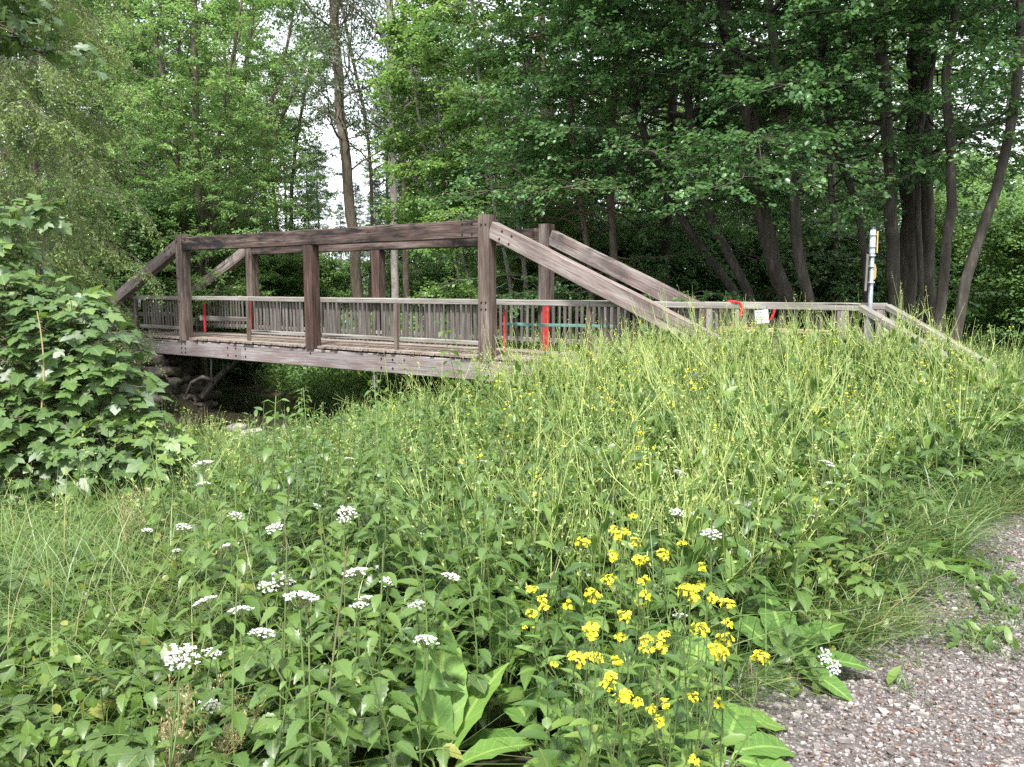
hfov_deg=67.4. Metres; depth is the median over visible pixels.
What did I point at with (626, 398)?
bank mustard
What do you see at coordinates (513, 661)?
plant
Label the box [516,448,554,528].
nettle
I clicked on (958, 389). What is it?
bank mustard
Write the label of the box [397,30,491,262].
forest tree
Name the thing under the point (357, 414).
nettle
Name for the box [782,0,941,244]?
forest tree
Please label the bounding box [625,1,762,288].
forest tree
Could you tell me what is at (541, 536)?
nettle
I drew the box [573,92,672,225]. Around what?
forest tree
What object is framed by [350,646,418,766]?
nettle
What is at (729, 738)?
mustard plant
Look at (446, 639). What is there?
nettle
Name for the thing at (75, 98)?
forest tree
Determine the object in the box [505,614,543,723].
mustard plant
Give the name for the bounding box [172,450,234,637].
nettle
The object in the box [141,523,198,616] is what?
umbel plant
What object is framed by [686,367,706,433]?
bank mustard
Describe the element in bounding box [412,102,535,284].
forest tree
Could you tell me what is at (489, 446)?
nettle
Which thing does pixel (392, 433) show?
nettle
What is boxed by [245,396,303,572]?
nettle
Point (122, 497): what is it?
dry grass
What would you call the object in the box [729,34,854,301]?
forest tree
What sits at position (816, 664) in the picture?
umbel plant
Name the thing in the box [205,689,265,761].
dry grass
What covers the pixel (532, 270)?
hazel bush
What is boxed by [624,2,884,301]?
forest tree
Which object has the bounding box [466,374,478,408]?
nettle
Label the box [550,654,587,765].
mustard plant
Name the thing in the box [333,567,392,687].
umbel plant
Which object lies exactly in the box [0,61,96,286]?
forest tree
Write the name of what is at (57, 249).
larch tree
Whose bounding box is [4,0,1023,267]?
sky
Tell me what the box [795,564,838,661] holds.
nettle
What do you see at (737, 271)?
alder tree
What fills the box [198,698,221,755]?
umbel plant
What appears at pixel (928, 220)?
alder tree
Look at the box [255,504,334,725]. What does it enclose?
nettle
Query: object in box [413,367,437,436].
nettle
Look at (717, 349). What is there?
bank mustard
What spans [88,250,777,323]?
undergrowth
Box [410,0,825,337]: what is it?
alder tree
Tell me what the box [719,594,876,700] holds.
dock plant
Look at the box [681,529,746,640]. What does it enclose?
umbel plant
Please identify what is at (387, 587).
umbel plant
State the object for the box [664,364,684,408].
bank mustard
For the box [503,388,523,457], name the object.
bank mustard
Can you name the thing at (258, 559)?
umbel plant
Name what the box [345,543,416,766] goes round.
nettle
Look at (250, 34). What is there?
ash tree
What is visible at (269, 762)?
nettle
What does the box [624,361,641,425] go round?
bank mustard
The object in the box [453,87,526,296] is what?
forest tree
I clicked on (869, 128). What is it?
forest tree
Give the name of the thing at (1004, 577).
weed
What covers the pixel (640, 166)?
forest tree
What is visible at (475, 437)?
bank mustard
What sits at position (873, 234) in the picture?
signpost
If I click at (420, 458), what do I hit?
nettle
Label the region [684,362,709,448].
bank mustard
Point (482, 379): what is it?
nettle
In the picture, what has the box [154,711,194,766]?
dry grass
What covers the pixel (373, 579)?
nettle
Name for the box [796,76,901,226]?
forest tree
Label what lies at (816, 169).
forest tree
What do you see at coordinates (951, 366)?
bank mustard
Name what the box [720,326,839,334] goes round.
plank
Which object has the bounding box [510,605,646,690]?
bramble spray
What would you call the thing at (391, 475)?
nettle
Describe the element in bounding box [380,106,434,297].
spruce tree
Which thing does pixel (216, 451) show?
nettle
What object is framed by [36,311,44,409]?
bare stem
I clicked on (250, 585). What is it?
umbel plant
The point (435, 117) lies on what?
forest tree
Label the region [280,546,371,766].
nettle
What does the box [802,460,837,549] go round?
umbel plant
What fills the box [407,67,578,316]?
forest tree
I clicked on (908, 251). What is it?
alder tree
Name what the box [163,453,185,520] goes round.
nettle
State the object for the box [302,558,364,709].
nettle
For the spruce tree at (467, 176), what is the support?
on the ground at (496, 723)
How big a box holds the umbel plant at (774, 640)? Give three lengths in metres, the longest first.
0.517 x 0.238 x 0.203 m
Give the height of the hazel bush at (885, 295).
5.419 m
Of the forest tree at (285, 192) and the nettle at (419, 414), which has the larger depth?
the forest tree at (285, 192)
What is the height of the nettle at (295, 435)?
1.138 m
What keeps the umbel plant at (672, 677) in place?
on the ground at (496, 723)
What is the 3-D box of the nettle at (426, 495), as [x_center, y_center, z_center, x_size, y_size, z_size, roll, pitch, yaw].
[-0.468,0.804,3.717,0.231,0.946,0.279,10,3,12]
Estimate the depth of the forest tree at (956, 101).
60.01 m
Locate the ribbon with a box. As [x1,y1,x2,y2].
[728,300,742,316]
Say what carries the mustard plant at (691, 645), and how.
on the ground at (496, 723)
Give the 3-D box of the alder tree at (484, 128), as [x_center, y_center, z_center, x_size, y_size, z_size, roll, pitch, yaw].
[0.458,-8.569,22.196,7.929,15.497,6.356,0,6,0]
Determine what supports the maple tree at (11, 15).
on the ground at (496, 723)
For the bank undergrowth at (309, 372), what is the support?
on the ground at (496, 723)
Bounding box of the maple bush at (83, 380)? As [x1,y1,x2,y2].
[0,193,199,520]
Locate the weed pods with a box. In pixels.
[0,283,1023,623]
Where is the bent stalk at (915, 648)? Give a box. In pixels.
[910,628,917,667]
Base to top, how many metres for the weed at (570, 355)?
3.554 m
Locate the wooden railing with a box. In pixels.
[704,302,1023,388]
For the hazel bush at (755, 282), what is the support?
on the ground at (496, 723)
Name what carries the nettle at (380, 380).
on the ground at (496, 723)
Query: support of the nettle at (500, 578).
on the ground at (496, 723)
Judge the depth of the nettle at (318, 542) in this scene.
3.33 m
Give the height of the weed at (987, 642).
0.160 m
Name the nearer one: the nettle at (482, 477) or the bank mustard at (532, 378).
the nettle at (482, 477)
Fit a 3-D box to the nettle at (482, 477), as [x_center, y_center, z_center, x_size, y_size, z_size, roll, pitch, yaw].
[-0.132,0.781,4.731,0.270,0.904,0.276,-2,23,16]
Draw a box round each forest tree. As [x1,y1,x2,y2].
[0,57,104,185]
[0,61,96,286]
[1,2,190,196]
[4,0,210,192]
[9,0,137,187]
[9,64,165,193]
[10,0,151,192]
[10,0,209,210]
[15,0,212,308]
[55,0,189,191]
[63,0,259,320]
[82,0,321,264]
[89,47,212,188]
[96,52,186,190]
[134,72,212,196]
[142,0,333,255]
[161,1,291,229]
[172,41,253,197]
[174,49,243,157]
[201,46,337,230]
[222,109,319,294]
[253,109,331,229]
[325,78,463,312]
[353,55,478,309]
[388,55,476,261]
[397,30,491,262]
[399,47,531,308]
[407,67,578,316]
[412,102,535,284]
[431,0,657,312]
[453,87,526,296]
[472,64,629,308]
[474,58,619,313]
[520,3,687,289]
[540,0,693,224]
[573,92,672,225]
[582,91,731,220]
[594,0,777,289]
[599,102,683,273]
[619,0,788,279]
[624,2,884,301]
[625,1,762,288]
[629,114,683,226]
[678,1,901,316]
[723,123,816,226]
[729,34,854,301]
[734,30,876,301]
[741,35,901,274]
[752,31,908,301]
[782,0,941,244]
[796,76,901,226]
[808,1,985,245]
[814,61,905,230]
[843,15,1018,230]
[894,57,1001,224]
[935,0,1023,234]
[939,0,1023,193]
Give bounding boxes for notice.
[755,307,768,323]
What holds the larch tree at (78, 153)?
on the ground at (496, 723)
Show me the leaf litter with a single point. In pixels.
(917, 729)
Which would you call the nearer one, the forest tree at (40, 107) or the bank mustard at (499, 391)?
the bank mustard at (499, 391)
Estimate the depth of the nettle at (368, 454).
5.75 m
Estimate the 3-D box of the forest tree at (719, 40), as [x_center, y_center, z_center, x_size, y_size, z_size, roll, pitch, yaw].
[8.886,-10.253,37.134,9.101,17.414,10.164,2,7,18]
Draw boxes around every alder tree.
[383,0,647,333]
[395,0,656,296]
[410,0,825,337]
[424,0,847,324]
[446,0,867,326]
[488,0,1000,341]
[496,0,904,332]
[550,0,1023,355]
[563,0,1023,333]
[666,0,1022,352]
[691,0,1023,333]
[737,0,1023,342]
[749,0,1015,354]
[759,0,1023,348]
[817,0,1015,337]
[818,0,1023,353]
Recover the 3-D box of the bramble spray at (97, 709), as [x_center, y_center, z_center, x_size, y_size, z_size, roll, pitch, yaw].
[-1.490,1.220,2.806,0.264,0.337,0.543,1,6,5]
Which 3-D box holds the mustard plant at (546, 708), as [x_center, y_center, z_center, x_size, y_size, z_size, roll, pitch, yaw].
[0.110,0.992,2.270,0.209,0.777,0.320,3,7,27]
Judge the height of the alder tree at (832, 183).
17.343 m
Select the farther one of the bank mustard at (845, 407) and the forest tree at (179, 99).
the forest tree at (179, 99)
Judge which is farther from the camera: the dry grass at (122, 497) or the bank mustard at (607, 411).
the bank mustard at (607, 411)
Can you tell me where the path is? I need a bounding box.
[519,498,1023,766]
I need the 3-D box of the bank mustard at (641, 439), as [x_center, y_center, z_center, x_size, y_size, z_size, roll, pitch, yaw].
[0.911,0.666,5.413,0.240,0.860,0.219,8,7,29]
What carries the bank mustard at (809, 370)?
on the ground at (496, 723)
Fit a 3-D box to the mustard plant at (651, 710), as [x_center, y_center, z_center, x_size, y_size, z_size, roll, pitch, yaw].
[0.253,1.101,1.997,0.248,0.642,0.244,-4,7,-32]
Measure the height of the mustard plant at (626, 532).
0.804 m
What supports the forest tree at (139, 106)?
on the ground at (496, 723)
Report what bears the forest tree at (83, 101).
on the ground at (496, 723)
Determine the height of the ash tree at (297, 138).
16.563 m
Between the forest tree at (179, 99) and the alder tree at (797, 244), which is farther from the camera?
the forest tree at (179, 99)
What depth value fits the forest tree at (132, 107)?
47.56 m
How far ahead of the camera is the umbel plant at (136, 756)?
2.03 m
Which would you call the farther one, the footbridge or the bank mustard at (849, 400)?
the footbridge
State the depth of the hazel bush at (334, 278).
35.29 m
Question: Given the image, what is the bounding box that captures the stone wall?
[127,353,171,417]
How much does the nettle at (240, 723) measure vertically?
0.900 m
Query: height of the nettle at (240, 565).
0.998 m
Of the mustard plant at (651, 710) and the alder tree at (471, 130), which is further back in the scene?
the alder tree at (471, 130)
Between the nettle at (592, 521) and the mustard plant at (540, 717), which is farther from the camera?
the nettle at (592, 521)
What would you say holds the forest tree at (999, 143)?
on the ground at (496, 723)
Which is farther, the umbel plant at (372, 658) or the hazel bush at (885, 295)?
the hazel bush at (885, 295)
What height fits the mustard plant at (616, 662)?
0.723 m
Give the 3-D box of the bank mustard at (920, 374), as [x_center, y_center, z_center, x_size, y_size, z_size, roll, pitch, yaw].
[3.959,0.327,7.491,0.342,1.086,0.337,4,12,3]
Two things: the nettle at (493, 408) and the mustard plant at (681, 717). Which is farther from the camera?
the nettle at (493, 408)
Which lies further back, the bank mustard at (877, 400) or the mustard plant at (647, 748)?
the bank mustard at (877, 400)
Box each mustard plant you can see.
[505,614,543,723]
[511,585,581,766]
[512,594,577,766]
[528,536,619,766]
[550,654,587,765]
[563,651,617,766]
[567,625,630,766]
[571,530,653,757]
[586,609,648,766]
[592,632,648,766]
[598,537,697,765]
[601,513,655,669]
[606,688,656,766]
[611,554,692,766]
[636,631,682,766]
[642,540,713,765]
[647,697,699,766]
[648,583,729,766]
[649,585,727,766]
[655,584,738,765]
[673,691,724,766]
[678,562,747,766]
[694,598,769,766]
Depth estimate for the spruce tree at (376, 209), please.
56.51 m
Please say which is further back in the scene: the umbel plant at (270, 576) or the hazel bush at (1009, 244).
the hazel bush at (1009, 244)
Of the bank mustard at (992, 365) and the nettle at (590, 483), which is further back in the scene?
the bank mustard at (992, 365)
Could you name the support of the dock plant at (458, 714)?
on the ground at (496, 723)
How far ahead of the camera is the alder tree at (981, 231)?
13.89 m
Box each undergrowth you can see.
[0,357,1023,766]
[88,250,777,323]
[257,311,559,427]
[471,315,1023,361]
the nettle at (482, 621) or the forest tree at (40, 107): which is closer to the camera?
the nettle at (482, 621)
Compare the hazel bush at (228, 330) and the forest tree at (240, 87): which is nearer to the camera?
the hazel bush at (228, 330)
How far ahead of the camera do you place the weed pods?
5.27 m
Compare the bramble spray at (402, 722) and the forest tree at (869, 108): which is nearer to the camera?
the bramble spray at (402, 722)
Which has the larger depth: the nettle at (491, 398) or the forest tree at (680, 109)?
the forest tree at (680, 109)
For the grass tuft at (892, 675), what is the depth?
3.15 m
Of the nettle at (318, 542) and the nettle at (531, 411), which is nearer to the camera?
the nettle at (318, 542)
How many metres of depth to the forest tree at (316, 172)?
45.98 m
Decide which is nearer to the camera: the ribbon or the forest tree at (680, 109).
the ribbon
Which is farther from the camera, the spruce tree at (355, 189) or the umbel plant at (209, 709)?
the spruce tree at (355, 189)
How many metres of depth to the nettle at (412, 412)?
7.71 m
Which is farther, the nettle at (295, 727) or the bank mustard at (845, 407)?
the bank mustard at (845, 407)
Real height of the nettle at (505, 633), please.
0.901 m
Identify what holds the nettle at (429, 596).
on the ground at (496, 723)
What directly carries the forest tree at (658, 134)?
on the ground at (496, 723)
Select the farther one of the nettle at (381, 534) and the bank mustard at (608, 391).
the bank mustard at (608, 391)
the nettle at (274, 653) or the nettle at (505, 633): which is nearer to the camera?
the nettle at (274, 653)
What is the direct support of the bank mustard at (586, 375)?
on the ground at (496, 723)
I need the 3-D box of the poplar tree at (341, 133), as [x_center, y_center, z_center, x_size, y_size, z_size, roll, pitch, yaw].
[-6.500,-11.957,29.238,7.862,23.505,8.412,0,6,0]
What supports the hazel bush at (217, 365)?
on the ground at (496, 723)
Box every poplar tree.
[249,0,437,317]
[285,0,476,303]
[300,1,438,313]
[302,0,476,313]
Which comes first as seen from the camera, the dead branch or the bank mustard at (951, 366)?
the bank mustard at (951, 366)
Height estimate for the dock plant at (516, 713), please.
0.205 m
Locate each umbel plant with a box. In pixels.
[117,643,200,766]
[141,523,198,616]
[159,647,231,765]
[172,595,256,726]
[191,460,245,582]
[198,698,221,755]
[207,543,258,636]
[208,511,262,600]
[213,605,285,751]
[226,572,295,755]
[247,590,363,758]
[258,523,297,626]
[283,503,320,579]
[310,506,358,604]
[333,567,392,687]
[336,595,399,723]
[369,576,412,677]
[382,635,463,766]
[403,599,424,682]
[410,572,476,679]
[648,508,696,577]
[660,470,685,527]
[661,613,707,708]
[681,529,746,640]
[759,635,831,682]
[764,644,840,695]
[801,514,820,585]
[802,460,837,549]
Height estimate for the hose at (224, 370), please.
0.686 m
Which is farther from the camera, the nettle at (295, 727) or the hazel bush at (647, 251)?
the hazel bush at (647, 251)
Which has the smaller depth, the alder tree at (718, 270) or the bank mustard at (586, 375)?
the bank mustard at (586, 375)
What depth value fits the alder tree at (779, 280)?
16.13 m
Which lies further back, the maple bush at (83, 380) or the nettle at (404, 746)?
the maple bush at (83, 380)
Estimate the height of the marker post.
1.620 m
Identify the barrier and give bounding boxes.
[138,299,177,331]
[200,301,251,331]
[502,306,617,352]
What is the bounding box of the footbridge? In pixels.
[105,214,796,382]
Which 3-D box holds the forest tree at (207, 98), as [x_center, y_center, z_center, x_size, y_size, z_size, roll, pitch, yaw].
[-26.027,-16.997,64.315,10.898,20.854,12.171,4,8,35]
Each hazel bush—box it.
[0,173,125,316]
[1,179,211,331]
[98,164,252,384]
[170,200,295,375]
[225,252,331,375]
[276,252,370,326]
[385,252,477,313]
[496,214,638,332]
[559,205,717,319]
[624,208,798,327]
[742,205,917,343]
[856,222,979,343]
[898,176,1023,358]
[899,140,1023,328]
[949,194,1023,358]
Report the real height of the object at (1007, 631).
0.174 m
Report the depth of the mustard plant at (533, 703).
2.50 m
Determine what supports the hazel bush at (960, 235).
on the ground at (496, 723)
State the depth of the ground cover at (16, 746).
3.01 m
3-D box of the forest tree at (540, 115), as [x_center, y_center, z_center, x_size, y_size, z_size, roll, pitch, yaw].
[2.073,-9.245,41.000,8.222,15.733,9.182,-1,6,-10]
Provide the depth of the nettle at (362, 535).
3.43 m
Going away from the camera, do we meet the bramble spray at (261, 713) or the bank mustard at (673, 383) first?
the bramble spray at (261, 713)
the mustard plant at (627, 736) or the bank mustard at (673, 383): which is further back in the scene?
the bank mustard at (673, 383)
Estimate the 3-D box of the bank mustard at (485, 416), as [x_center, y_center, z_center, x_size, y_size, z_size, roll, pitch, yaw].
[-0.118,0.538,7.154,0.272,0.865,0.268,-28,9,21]
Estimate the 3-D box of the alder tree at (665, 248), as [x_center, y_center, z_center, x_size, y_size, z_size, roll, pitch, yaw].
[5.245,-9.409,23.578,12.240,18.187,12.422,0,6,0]
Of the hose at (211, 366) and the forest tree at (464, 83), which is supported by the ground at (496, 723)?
the forest tree at (464, 83)
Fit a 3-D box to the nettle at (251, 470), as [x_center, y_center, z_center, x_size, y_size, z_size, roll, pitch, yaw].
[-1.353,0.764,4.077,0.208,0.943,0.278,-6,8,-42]
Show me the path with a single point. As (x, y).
(861, 726)
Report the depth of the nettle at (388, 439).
5.22 m
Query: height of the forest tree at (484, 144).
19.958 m
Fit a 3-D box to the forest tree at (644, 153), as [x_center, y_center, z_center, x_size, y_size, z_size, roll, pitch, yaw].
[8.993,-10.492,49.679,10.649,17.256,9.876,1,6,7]
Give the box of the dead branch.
[184,360,239,398]
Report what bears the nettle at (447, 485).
on the ground at (496, 723)
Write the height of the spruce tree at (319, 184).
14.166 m
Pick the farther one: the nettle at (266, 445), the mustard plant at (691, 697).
the nettle at (266, 445)
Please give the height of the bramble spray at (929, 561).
0.370 m
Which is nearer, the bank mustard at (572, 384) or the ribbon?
the bank mustard at (572, 384)
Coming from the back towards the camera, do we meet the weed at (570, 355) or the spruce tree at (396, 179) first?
the spruce tree at (396, 179)
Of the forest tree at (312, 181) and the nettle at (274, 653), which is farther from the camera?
the forest tree at (312, 181)
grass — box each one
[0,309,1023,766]
[117,482,150,554]
[151,672,224,764]
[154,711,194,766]
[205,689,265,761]
[249,325,683,426]
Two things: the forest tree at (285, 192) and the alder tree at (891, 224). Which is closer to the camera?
the alder tree at (891, 224)
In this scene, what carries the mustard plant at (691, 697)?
on the ground at (496, 723)
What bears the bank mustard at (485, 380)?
on the ground at (496, 723)
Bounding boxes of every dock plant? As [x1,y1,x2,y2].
[319,620,537,766]
[458,683,604,757]
[635,631,785,755]
[641,704,796,766]
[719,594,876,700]
[885,539,989,581]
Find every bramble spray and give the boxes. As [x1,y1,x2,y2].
[17,624,121,735]
[41,660,150,761]
[239,678,350,757]
[349,675,468,766]
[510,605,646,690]
[838,547,946,599]
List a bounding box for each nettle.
[49,633,111,766]
[80,582,158,717]
[112,636,188,766]
[134,421,187,542]
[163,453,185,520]
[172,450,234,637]
[172,551,229,712]
[183,471,235,642]
[189,500,254,715]
[193,414,219,503]
[194,571,277,766]
[202,477,281,688]
[232,510,268,606]
[236,437,281,550]
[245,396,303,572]
[247,540,313,748]
[250,622,302,760]
[253,424,271,461]
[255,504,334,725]
[256,672,306,766]
[269,434,289,503]
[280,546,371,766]
[283,635,338,766]
[287,386,310,458]
[289,390,307,462]
[295,388,322,486]
[297,407,312,462]
[298,470,318,548]
[302,504,348,663]
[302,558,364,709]
[307,506,348,630]
[315,630,384,766]
[318,400,353,546]
[326,703,362,766]
[342,423,374,510]
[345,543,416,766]
[350,479,406,658]
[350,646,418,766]
[351,427,365,487]
[351,468,377,530]
[351,498,389,612]
[352,401,363,430]
[361,367,395,486]
[361,456,408,637]
[366,372,385,438]
[371,425,384,460]
[371,433,417,618]
[379,425,401,506]
[382,426,402,497]
[383,446,400,513]
[383,471,406,552]
[386,501,463,766]
[394,544,456,676]
[395,453,451,604]
[404,453,431,526]
[406,393,419,437]
[407,391,441,508]
[408,428,440,529]
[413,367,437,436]
[431,383,454,451]
[431,442,464,538]
[432,320,475,442]
[452,561,500,734]
[453,424,469,502]
[457,461,505,669]
[458,426,481,512]
[458,505,520,725]
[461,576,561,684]
[465,358,491,420]
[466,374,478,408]
[468,449,508,523]
[475,467,529,682]
[476,392,500,455]
[477,426,495,492]
[483,376,500,431]
[501,485,554,658]
[502,401,525,465]
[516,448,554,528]
[525,365,547,440]
[525,486,562,573]
[571,470,611,613]
[578,460,603,556]
[759,549,813,665]
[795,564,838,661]
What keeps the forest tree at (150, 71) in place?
on the ground at (496, 723)
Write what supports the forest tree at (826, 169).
on the ground at (496, 723)
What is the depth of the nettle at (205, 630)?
2.74 m
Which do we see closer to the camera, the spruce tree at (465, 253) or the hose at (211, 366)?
the hose at (211, 366)
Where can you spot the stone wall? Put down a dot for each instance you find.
(152, 367)
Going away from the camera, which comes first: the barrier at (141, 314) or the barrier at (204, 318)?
the barrier at (204, 318)
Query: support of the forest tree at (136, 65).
on the ground at (496, 723)
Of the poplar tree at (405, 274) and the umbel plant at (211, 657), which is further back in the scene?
the poplar tree at (405, 274)
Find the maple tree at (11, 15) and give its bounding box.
[0,0,109,79]
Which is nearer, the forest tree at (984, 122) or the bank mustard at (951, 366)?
the bank mustard at (951, 366)
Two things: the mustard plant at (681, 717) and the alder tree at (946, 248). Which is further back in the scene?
the alder tree at (946, 248)
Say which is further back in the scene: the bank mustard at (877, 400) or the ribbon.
the ribbon
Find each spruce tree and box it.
[293,144,328,270]
[307,141,338,284]
[330,202,349,289]
[341,182,369,292]
[347,68,431,296]
[361,179,386,292]
[380,57,432,266]
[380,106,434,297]
[388,117,460,284]
[412,133,469,294]
[437,97,482,296]
[465,132,507,296]
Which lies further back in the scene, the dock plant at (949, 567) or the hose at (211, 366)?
the hose at (211, 366)
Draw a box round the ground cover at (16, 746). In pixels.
[0,344,1023,766]
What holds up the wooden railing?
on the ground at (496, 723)
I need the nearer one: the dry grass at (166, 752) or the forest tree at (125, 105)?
the dry grass at (166, 752)
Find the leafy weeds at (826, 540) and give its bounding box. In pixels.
[0,328,1022,766]
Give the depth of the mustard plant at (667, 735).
1.85 m
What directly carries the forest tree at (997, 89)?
on the ground at (496, 723)
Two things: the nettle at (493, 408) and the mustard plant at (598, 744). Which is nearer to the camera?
the mustard plant at (598, 744)
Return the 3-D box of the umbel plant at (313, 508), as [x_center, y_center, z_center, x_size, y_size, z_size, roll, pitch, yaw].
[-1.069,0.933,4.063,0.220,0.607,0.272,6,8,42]
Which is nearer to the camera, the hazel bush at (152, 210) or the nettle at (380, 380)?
the nettle at (380, 380)
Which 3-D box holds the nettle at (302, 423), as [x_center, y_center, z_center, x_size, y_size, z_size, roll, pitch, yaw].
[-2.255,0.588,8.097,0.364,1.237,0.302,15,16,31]
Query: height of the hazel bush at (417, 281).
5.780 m
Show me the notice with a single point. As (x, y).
(766, 316)
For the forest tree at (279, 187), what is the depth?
56.89 m
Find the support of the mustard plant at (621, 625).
on the ground at (496, 723)
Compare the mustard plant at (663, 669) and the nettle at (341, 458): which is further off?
the nettle at (341, 458)
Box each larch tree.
[0,0,129,446]
[0,0,183,418]
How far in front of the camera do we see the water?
22.81 m
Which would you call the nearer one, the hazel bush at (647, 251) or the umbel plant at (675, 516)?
the umbel plant at (675, 516)
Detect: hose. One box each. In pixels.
[210,358,213,383]
[222,359,226,373]
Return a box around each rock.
[226,423,246,431]
[240,428,264,436]
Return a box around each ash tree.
[23,0,325,385]
[130,0,354,371]
[218,17,360,323]
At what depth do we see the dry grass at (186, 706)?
2.25 m
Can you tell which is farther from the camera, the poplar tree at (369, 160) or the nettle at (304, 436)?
the poplar tree at (369, 160)
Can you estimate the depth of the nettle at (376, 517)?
3.35 m
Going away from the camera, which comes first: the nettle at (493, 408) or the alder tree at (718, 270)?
the nettle at (493, 408)
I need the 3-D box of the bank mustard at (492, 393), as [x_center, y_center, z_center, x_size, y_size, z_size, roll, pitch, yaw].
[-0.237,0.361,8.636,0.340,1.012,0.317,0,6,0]
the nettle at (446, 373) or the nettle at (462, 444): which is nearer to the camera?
the nettle at (462, 444)
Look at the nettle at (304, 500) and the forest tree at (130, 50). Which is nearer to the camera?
the nettle at (304, 500)
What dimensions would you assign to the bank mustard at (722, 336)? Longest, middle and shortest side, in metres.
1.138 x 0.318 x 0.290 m
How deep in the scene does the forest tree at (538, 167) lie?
45.03 m
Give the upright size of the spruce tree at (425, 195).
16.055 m
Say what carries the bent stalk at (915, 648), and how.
on the path
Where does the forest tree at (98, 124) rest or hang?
on the ground at (496, 723)
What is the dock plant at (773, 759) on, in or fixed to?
on the ground at (496, 723)
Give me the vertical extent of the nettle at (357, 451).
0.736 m
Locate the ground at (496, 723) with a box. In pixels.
[0,297,893,766]
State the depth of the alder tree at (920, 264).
16.41 m
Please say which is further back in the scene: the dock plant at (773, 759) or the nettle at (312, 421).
the nettle at (312, 421)
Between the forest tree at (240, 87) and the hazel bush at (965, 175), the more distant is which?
the forest tree at (240, 87)
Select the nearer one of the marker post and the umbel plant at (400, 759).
the umbel plant at (400, 759)
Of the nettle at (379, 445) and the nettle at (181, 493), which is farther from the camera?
the nettle at (379, 445)
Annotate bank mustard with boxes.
[466,394,483,458]
[475,401,498,431]
[476,358,492,404]
[483,372,496,427]
[494,373,506,412]
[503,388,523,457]
[525,361,542,402]
[565,363,582,414]
[581,352,595,422]
[591,386,616,446]
[595,394,614,444]
[599,367,621,421]
[612,411,642,483]
[621,362,638,430]
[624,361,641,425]
[631,417,646,482]
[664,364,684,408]
[664,382,698,474]
[666,369,705,423]
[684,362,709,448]
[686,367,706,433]
[711,330,727,386]
[719,321,726,345]
[799,344,818,411]
[808,408,827,477]
[827,386,862,425]
[834,385,851,457]
[871,374,884,430]
[912,361,928,423]
[939,365,955,405]
[941,352,984,442]
[946,387,967,430]
[952,341,964,390]
[990,348,1009,385]
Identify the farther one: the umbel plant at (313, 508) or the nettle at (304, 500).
the nettle at (304, 500)
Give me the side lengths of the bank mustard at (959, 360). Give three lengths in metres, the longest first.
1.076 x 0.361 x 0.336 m
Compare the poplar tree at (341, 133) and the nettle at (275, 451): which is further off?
the poplar tree at (341, 133)
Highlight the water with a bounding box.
[21,368,338,461]
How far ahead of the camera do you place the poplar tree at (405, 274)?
31.86 m
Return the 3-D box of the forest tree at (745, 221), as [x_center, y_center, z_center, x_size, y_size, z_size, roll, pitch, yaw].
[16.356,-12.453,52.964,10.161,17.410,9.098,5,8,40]
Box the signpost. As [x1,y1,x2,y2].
[864,226,878,308]
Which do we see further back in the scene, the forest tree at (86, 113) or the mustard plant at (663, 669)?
the forest tree at (86, 113)
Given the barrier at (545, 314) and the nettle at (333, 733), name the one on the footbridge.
the barrier at (545, 314)
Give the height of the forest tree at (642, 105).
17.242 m
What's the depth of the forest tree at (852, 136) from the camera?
39.05 m
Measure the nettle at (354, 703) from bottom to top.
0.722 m
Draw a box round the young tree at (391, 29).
[355,0,514,298]
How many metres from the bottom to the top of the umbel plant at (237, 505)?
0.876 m
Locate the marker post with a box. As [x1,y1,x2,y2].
[372,374,377,391]
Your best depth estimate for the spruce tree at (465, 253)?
48.80 m
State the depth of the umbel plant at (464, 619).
2.83 m
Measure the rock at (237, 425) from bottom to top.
0.300 m
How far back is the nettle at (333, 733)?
2.07 m
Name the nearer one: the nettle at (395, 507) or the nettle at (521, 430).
the nettle at (395, 507)
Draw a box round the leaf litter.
[805,510,1023,766]
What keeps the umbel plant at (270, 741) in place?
on the ground at (496, 723)
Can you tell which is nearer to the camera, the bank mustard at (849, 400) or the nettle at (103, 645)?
the nettle at (103, 645)
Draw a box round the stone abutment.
[107,348,222,409]
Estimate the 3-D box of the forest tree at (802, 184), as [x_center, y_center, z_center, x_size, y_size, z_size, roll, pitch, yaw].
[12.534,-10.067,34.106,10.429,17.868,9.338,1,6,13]
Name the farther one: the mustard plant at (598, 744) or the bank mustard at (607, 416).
the bank mustard at (607, 416)
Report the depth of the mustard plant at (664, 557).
2.71 m
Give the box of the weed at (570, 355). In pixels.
[0,271,1023,671]
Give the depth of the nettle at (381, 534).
3.45 m
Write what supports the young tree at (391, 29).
on the ground at (496, 723)
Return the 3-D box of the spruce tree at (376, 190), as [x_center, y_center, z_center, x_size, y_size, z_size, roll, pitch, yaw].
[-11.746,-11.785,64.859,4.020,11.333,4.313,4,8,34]
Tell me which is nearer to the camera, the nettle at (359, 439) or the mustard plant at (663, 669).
the mustard plant at (663, 669)
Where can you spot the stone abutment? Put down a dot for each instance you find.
(180, 367)
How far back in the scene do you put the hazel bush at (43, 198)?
26.80 m
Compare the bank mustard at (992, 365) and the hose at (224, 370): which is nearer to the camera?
the bank mustard at (992, 365)

